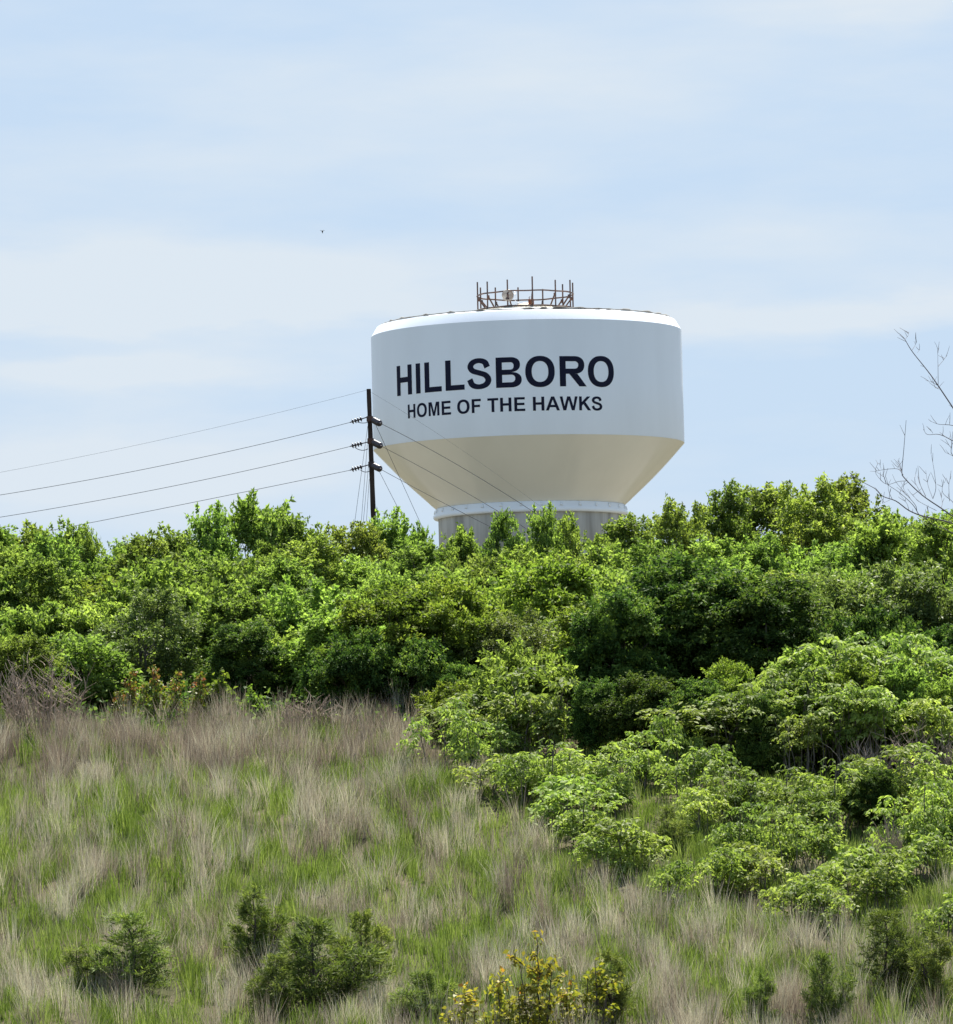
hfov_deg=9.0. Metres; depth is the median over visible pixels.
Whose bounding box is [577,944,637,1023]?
cedar
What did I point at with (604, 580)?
thicket tree
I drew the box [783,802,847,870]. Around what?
sumac
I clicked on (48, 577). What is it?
thicket tree
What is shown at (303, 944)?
cedar
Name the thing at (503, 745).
sumac
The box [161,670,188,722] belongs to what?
red tipped sapling
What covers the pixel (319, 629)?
thicket tree
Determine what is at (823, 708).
sumac
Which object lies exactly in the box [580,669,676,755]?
leafy shrub
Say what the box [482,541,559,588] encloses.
thicket tree
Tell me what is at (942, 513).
thicket tree
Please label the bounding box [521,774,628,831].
sumac
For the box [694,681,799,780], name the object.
sumac
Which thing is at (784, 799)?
sumac
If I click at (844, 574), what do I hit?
thicket tree
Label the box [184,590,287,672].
thicket tree
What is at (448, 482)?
power line
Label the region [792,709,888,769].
sumac
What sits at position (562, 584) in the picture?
young tree
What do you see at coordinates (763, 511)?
open crowned tree
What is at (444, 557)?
open crowned tree
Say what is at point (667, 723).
sumac
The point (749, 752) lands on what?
leafy shrub
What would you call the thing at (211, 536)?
thicket tree
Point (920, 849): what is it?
sumac
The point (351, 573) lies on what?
thicket tree
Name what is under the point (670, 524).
open crowned tree
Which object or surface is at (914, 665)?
sumac
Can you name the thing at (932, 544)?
thicket tree
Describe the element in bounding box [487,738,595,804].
sumac
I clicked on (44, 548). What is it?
thicket tree
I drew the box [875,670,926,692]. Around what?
sumac
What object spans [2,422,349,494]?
power line
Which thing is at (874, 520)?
thicket tree
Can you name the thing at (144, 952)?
cedar
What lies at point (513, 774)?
sumac
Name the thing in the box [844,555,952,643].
leaved tree
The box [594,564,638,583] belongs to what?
thicket tree
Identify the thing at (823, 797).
sumac
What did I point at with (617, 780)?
sumac
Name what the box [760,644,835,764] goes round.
leafy shrub
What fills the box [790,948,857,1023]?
cedar
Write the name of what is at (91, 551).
thicket tree
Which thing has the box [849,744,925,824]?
sumac
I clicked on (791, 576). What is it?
thicket tree
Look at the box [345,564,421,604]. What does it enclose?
thicket tree
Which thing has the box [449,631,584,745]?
leafy shrub
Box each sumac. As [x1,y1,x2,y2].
[394,693,498,774]
[404,687,532,754]
[440,642,464,652]
[448,751,549,795]
[455,611,527,647]
[456,716,539,755]
[482,752,557,809]
[487,665,580,754]
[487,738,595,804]
[493,616,562,653]
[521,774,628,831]
[529,696,568,755]
[542,792,621,848]
[543,753,596,799]
[560,741,636,808]
[568,836,635,879]
[576,817,676,872]
[598,755,642,817]
[622,730,683,792]
[628,701,761,774]
[645,713,705,784]
[645,860,700,903]
[647,744,742,796]
[673,786,732,832]
[687,847,757,901]
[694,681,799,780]
[698,766,773,824]
[698,802,776,863]
[705,840,793,898]
[707,779,764,825]
[719,701,817,765]
[736,763,833,827]
[739,663,835,774]
[749,800,824,874]
[756,870,835,918]
[760,713,832,784]
[769,790,817,836]
[771,632,899,757]
[774,757,874,834]
[779,879,863,934]
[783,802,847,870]
[785,679,888,783]
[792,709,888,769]
[806,685,910,768]
[810,788,843,826]
[810,842,907,903]
[815,683,898,769]
[839,631,949,688]
[839,849,915,911]
[843,754,864,785]
[844,737,952,807]
[845,654,951,699]
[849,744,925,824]
[860,857,924,892]
[863,777,952,848]
[871,643,952,691]
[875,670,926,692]
[892,695,952,779]
[894,832,952,879]
[903,778,952,819]
[910,892,952,945]
[926,789,952,854]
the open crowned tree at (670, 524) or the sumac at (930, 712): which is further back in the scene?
the open crowned tree at (670, 524)
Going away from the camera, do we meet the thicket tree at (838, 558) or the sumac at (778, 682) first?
the sumac at (778, 682)
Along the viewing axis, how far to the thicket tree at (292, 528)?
179.82 m
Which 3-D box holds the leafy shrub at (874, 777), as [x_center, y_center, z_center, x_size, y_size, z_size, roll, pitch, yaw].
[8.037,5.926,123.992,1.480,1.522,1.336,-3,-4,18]
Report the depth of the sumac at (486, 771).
128.14 m
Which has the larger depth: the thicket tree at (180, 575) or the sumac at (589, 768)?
the thicket tree at (180, 575)
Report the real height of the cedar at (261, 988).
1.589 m
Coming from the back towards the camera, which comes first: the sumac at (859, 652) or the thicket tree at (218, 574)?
the thicket tree at (218, 574)
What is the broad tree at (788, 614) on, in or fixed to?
on the ground at (170, 990)
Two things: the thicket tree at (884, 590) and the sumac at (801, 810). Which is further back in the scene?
the thicket tree at (884, 590)
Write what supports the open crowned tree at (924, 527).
on the ground at (170, 990)
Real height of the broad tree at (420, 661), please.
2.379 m
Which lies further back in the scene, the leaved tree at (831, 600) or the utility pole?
the utility pole
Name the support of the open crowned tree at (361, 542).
on the ground at (170, 990)
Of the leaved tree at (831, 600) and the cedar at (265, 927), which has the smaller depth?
the cedar at (265, 927)
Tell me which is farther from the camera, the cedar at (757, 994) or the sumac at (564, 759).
the sumac at (564, 759)
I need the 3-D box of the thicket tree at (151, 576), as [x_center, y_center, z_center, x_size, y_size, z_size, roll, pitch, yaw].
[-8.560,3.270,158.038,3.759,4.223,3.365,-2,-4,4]
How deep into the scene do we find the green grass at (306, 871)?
119.11 m
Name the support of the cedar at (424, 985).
on the ground at (170, 990)
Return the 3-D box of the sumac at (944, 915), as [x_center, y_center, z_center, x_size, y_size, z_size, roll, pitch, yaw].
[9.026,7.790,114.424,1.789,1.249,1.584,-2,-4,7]
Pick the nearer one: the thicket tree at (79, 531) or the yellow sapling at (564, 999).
the yellow sapling at (564, 999)
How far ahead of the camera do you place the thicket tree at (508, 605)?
148.03 m
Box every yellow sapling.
[438,982,488,1023]
[484,965,526,1023]
[493,985,546,1023]
[502,929,574,1023]
[549,980,587,1023]
[566,952,624,1023]
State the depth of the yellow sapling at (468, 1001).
107.42 m
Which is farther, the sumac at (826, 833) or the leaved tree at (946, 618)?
the leaved tree at (946, 618)
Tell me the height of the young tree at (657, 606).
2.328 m
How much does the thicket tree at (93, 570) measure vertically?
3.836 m
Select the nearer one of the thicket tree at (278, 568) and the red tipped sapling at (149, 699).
the red tipped sapling at (149, 699)
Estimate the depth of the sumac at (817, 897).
115.43 m
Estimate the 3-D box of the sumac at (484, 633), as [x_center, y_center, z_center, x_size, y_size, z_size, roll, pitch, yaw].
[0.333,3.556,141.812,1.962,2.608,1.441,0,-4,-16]
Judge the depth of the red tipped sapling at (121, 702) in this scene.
139.90 m
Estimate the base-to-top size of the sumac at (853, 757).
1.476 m
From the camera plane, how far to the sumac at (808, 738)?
129.32 m
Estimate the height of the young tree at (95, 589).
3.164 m
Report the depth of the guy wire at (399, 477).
352.09 m
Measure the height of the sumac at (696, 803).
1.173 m
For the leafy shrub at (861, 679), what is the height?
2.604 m
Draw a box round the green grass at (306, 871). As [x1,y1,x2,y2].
[0,695,952,1023]
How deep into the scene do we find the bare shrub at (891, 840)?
120.01 m
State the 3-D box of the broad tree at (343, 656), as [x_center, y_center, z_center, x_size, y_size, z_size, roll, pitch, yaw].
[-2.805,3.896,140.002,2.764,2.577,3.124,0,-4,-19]
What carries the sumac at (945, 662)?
on the ground at (170, 990)
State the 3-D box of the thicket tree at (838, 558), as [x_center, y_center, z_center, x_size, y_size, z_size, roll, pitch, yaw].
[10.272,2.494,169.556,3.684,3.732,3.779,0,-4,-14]
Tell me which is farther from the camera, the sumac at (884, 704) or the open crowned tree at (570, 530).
the open crowned tree at (570, 530)
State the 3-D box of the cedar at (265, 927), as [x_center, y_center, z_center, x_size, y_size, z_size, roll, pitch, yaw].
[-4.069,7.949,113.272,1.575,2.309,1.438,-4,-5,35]
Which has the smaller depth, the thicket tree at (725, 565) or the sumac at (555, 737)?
the sumac at (555, 737)
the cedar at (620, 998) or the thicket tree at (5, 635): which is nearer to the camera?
the cedar at (620, 998)
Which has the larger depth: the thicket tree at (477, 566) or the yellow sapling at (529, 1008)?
the thicket tree at (477, 566)
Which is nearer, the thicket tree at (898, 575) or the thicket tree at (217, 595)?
the thicket tree at (217, 595)
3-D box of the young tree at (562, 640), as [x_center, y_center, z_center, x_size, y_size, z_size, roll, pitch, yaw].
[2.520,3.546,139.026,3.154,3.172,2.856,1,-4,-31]
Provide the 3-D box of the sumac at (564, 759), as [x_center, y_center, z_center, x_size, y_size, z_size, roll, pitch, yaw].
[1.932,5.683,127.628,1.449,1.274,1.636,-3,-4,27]
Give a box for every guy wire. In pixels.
[353,426,367,530]
[376,426,427,538]
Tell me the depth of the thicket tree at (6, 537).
178.23 m
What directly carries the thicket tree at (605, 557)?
on the ground at (170, 990)
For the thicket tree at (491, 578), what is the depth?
162.45 m
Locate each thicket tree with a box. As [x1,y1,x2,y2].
[0,524,27,566]
[0,542,58,608]
[0,550,91,612]
[0,571,29,616]
[0,587,19,632]
[0,610,17,654]
[0,624,27,717]
[0,629,81,724]
[1,596,73,683]
[7,600,74,632]
[13,519,79,560]
[17,529,96,593]
[25,629,150,717]
[42,515,106,560]
[43,597,155,681]
[52,593,155,650]
[75,524,106,572]
[76,554,122,589]
[90,557,209,665]
[97,530,191,582]
[101,538,129,574]
[114,553,204,643]
[140,521,209,561]
[155,574,256,661]
[181,547,234,582]
[183,500,243,573]
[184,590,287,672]
[188,552,264,617]
[195,488,303,568]
[206,618,304,704]
[230,546,301,591]
[234,555,325,597]
[249,511,336,575]
[251,570,359,640]
[278,604,374,709]
[300,580,351,602]
[308,521,348,564]
[330,551,398,593]
[341,610,390,640]
[343,506,421,569]
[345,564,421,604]
[362,540,454,588]
[397,562,492,595]
[406,520,435,549]
[429,551,506,593]
[436,522,482,571]
[473,582,557,631]
[476,560,528,606]
[478,507,529,569]
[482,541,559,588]
[521,501,569,562]
[541,545,603,577]
[555,585,612,618]
[574,563,636,600]
[581,541,636,575]
[583,533,632,566]
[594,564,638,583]
[617,536,687,576]
[684,534,759,577]
[703,554,763,584]
[729,532,791,578]
[763,572,799,598]
[771,535,828,576]
[792,536,889,583]
[812,563,879,603]
[833,505,949,579]
[839,510,934,580]
[868,564,946,600]
[868,589,919,624]
[894,510,952,591]
[938,509,952,544]
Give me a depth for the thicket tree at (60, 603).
156.84 m
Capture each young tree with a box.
[74,573,129,610]
[311,580,447,710]
[381,570,507,688]
[457,550,604,636]
[536,597,641,718]
[645,596,682,629]
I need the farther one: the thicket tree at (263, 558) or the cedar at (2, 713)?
the thicket tree at (263, 558)
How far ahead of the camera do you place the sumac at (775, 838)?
119.89 m
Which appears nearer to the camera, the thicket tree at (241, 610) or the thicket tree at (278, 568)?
the thicket tree at (241, 610)
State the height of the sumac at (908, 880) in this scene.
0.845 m
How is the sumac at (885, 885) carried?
on the ground at (170, 990)
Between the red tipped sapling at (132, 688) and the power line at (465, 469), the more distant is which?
the power line at (465, 469)
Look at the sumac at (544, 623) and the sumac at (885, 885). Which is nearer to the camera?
the sumac at (885, 885)
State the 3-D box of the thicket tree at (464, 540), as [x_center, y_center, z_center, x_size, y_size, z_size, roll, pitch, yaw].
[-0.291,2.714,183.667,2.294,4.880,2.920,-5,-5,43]
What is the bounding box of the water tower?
[371,276,683,555]
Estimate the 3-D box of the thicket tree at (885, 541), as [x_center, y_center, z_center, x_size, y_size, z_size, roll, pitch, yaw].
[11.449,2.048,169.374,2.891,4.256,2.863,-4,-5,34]
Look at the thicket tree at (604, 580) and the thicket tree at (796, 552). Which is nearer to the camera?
the thicket tree at (604, 580)
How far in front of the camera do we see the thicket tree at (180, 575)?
164.32 m
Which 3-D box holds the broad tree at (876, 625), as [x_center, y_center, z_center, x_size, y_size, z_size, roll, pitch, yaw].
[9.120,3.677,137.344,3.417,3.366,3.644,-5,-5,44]
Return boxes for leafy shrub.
[412,677,483,740]
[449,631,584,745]
[561,676,641,753]
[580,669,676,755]
[652,676,741,760]
[692,656,761,752]
[731,690,799,777]
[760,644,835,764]
[821,657,891,759]
[839,764,905,832]
[868,659,943,769]
[902,673,952,771]
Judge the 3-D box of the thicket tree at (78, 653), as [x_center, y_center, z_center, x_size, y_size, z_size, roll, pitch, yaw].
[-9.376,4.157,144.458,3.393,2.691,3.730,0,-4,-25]
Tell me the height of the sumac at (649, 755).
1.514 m
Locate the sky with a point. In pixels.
(770, 179)
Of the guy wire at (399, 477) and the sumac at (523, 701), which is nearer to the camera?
the sumac at (523, 701)
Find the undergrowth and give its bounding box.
[3,640,782,748]
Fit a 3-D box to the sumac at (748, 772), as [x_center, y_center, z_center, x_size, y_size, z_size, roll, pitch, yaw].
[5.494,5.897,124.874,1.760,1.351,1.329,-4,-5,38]
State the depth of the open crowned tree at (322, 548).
171.74 m
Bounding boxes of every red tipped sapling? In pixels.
[106,690,131,723]
[113,668,140,716]
[133,664,170,724]
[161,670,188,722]
[183,672,214,722]
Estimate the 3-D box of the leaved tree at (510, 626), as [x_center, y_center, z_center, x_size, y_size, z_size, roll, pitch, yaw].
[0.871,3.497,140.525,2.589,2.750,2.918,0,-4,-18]
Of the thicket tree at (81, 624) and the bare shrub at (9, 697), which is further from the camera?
the thicket tree at (81, 624)
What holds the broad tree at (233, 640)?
on the ground at (170, 990)
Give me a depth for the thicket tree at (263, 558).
167.42 m
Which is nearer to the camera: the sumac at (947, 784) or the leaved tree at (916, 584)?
the sumac at (947, 784)
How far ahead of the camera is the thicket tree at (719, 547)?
168.34 m
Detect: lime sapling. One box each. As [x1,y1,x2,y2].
[199,667,245,718]
[243,684,269,724]
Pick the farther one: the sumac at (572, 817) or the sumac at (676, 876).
the sumac at (572, 817)
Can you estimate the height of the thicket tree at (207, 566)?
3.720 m
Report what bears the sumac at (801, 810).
on the ground at (170, 990)
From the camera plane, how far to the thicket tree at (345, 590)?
161.01 m
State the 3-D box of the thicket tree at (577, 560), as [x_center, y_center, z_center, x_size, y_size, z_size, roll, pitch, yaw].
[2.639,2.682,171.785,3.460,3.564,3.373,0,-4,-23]
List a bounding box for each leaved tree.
[84,581,209,698]
[455,603,558,675]
[773,562,900,652]
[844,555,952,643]
[919,577,952,637]
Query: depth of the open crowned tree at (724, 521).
181.66 m
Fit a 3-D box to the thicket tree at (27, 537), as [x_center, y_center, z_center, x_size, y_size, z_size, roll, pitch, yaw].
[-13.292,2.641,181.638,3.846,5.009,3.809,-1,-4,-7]
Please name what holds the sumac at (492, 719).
on the ground at (170, 990)
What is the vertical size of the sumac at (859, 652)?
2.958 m
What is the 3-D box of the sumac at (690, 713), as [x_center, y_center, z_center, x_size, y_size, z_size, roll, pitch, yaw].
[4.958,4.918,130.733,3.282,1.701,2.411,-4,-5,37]
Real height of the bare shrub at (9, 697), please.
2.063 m
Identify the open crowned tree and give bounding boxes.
[267,532,345,589]
[323,520,393,581]
[408,535,460,579]
[554,510,589,558]
[592,512,660,565]
[633,493,716,566]
[691,478,765,556]
[713,480,805,569]
[757,471,867,570]
[760,568,825,583]
[786,471,885,555]
[909,518,952,572]
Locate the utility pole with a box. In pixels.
[350,389,382,525]
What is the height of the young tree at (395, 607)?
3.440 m
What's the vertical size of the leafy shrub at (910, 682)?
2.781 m
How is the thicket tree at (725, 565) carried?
on the ground at (170, 990)
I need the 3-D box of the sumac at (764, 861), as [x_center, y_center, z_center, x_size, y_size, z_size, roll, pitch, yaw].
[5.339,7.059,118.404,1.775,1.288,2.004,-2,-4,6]
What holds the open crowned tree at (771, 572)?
on the ground at (170, 990)
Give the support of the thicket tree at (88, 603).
on the ground at (170, 990)
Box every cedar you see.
[0,699,10,734]
[54,940,105,996]
[75,910,182,1001]
[221,876,292,975]
[242,951,310,1021]
[249,912,396,1016]
[320,906,396,990]
[385,967,462,1023]
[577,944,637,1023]
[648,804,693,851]
[740,966,783,1023]
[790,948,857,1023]
[839,907,943,1001]
[906,925,952,1010]
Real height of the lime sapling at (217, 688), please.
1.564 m
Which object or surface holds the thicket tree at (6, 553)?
on the ground at (170, 990)
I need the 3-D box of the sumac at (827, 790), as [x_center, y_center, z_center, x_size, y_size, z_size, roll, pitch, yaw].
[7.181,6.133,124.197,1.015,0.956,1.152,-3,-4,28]
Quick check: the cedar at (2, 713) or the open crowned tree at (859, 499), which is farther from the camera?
the open crowned tree at (859, 499)
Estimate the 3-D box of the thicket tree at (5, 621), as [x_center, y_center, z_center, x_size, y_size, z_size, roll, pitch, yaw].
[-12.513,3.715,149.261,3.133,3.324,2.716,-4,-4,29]
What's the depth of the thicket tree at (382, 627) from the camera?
147.89 m
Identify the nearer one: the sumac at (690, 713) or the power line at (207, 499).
the sumac at (690, 713)
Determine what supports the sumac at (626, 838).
on the ground at (170, 990)
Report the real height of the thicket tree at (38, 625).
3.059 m
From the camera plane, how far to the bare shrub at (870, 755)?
128.75 m
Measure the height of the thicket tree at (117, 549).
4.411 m
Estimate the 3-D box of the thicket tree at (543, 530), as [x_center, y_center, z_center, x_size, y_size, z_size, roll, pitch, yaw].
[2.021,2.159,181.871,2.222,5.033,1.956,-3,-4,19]
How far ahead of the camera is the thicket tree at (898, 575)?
163.90 m
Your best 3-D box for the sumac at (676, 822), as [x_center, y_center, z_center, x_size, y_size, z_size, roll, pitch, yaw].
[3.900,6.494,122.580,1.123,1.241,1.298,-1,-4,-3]
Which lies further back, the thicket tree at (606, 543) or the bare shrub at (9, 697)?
the thicket tree at (606, 543)
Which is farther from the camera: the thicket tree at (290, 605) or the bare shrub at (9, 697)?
the thicket tree at (290, 605)
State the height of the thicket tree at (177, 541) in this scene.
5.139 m
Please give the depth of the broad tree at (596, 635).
136.57 m
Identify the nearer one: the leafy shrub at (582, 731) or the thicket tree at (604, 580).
the leafy shrub at (582, 731)
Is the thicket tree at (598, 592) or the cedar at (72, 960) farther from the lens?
the thicket tree at (598, 592)
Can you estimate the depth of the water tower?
439.60 m
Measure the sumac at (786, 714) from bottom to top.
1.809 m
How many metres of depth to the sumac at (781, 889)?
116.43 m
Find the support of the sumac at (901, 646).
on the ground at (170, 990)
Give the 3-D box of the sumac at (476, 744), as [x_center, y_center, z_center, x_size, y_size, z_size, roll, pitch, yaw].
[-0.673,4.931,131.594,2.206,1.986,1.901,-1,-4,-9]
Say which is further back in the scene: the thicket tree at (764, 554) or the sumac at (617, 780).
the thicket tree at (764, 554)
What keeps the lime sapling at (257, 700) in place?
on the ground at (170, 990)
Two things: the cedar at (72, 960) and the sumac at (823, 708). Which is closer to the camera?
the cedar at (72, 960)
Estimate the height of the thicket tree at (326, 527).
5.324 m
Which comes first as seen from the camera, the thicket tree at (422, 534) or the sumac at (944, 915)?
the sumac at (944, 915)
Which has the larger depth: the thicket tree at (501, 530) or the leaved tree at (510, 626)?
the thicket tree at (501, 530)
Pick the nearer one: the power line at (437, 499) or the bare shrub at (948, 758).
the bare shrub at (948, 758)
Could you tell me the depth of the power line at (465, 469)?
346.41 m
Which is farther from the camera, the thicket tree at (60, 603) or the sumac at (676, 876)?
the thicket tree at (60, 603)
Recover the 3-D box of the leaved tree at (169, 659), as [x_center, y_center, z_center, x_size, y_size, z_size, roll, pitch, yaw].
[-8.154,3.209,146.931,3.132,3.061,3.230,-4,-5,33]
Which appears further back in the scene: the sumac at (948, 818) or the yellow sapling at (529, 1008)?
the sumac at (948, 818)
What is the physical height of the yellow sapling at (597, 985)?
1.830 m
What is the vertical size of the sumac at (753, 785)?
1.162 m
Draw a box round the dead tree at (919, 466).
[850,329,952,532]
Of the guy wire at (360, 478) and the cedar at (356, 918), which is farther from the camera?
the guy wire at (360, 478)
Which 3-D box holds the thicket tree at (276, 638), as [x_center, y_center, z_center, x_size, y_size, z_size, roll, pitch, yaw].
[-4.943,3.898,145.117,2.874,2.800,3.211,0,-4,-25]
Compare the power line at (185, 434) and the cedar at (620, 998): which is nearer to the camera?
the cedar at (620, 998)
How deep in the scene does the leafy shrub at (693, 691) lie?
131.09 m
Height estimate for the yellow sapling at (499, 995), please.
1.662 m
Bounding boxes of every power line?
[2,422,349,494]
[3,446,349,516]
[4,390,365,471]
[20,470,349,536]
[371,392,582,539]
[382,424,578,542]
[382,470,514,538]
[383,447,526,528]
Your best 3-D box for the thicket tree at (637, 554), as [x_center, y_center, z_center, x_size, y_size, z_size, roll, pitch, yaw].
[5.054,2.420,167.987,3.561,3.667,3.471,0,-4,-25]
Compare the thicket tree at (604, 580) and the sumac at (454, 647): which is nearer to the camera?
the sumac at (454, 647)
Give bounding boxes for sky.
[0,0,952,561]
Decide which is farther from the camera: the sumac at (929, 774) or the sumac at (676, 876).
the sumac at (929, 774)
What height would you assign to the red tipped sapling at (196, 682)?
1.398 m
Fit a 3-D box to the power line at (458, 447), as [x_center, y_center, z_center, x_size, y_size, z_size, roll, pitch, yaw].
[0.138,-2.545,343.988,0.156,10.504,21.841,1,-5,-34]
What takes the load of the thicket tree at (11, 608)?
on the ground at (170, 990)
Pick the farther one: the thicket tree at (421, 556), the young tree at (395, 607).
the thicket tree at (421, 556)
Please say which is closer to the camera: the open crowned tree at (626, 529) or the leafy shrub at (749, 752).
the leafy shrub at (749, 752)
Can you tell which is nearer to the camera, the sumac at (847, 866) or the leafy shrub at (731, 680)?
the sumac at (847, 866)
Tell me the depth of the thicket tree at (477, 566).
167.44 m
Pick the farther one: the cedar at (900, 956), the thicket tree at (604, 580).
the thicket tree at (604, 580)
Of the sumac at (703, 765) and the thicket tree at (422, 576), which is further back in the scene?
the thicket tree at (422, 576)
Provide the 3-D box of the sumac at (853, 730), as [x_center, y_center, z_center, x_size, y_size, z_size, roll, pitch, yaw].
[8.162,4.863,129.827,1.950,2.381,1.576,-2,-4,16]
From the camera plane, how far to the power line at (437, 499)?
347.33 m
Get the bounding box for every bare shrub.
[0,646,96,740]
[0,654,39,723]
[269,691,342,731]
[824,732,899,783]
[873,720,952,786]
[873,807,906,859]
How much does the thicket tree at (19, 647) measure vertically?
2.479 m
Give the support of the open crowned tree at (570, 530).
on the ground at (170, 990)
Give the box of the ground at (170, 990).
[0,676,952,1023]
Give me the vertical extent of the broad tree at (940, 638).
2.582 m
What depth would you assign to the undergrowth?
140.68 m
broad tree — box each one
[191,618,306,704]
[294,625,413,716]
[377,633,480,723]
[555,583,683,705]
[599,550,778,704]
[657,567,831,688]
[810,599,951,674]
[914,622,952,691]
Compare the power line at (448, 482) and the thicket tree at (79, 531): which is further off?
the power line at (448, 482)
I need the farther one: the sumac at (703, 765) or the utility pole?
the utility pole
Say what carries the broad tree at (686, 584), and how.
on the ground at (170, 990)
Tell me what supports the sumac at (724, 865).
on the ground at (170, 990)
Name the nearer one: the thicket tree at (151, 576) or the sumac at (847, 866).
the sumac at (847, 866)
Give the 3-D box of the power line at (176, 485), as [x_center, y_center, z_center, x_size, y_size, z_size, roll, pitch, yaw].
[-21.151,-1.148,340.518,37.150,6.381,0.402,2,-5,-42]
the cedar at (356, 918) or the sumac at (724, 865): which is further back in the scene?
the sumac at (724, 865)
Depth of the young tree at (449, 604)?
141.13 m
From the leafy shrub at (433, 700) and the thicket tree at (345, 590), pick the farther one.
the thicket tree at (345, 590)
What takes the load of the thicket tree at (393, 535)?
on the ground at (170, 990)
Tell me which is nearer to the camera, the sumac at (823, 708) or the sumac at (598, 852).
the sumac at (598, 852)
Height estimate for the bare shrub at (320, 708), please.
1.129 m
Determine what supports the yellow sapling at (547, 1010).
on the ground at (170, 990)
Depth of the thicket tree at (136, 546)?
168.75 m
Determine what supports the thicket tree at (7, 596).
on the ground at (170, 990)
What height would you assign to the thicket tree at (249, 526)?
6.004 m
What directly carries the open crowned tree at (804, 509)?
on the ground at (170, 990)
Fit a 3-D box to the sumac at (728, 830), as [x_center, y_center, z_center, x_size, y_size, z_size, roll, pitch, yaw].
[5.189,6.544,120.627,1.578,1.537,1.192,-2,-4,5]
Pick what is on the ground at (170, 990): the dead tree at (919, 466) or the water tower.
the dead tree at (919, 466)
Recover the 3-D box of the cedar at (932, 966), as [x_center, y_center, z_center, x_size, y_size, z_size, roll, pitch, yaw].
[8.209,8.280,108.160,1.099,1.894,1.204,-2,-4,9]
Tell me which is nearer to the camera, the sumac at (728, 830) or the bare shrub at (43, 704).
the sumac at (728, 830)
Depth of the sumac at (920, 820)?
121.71 m

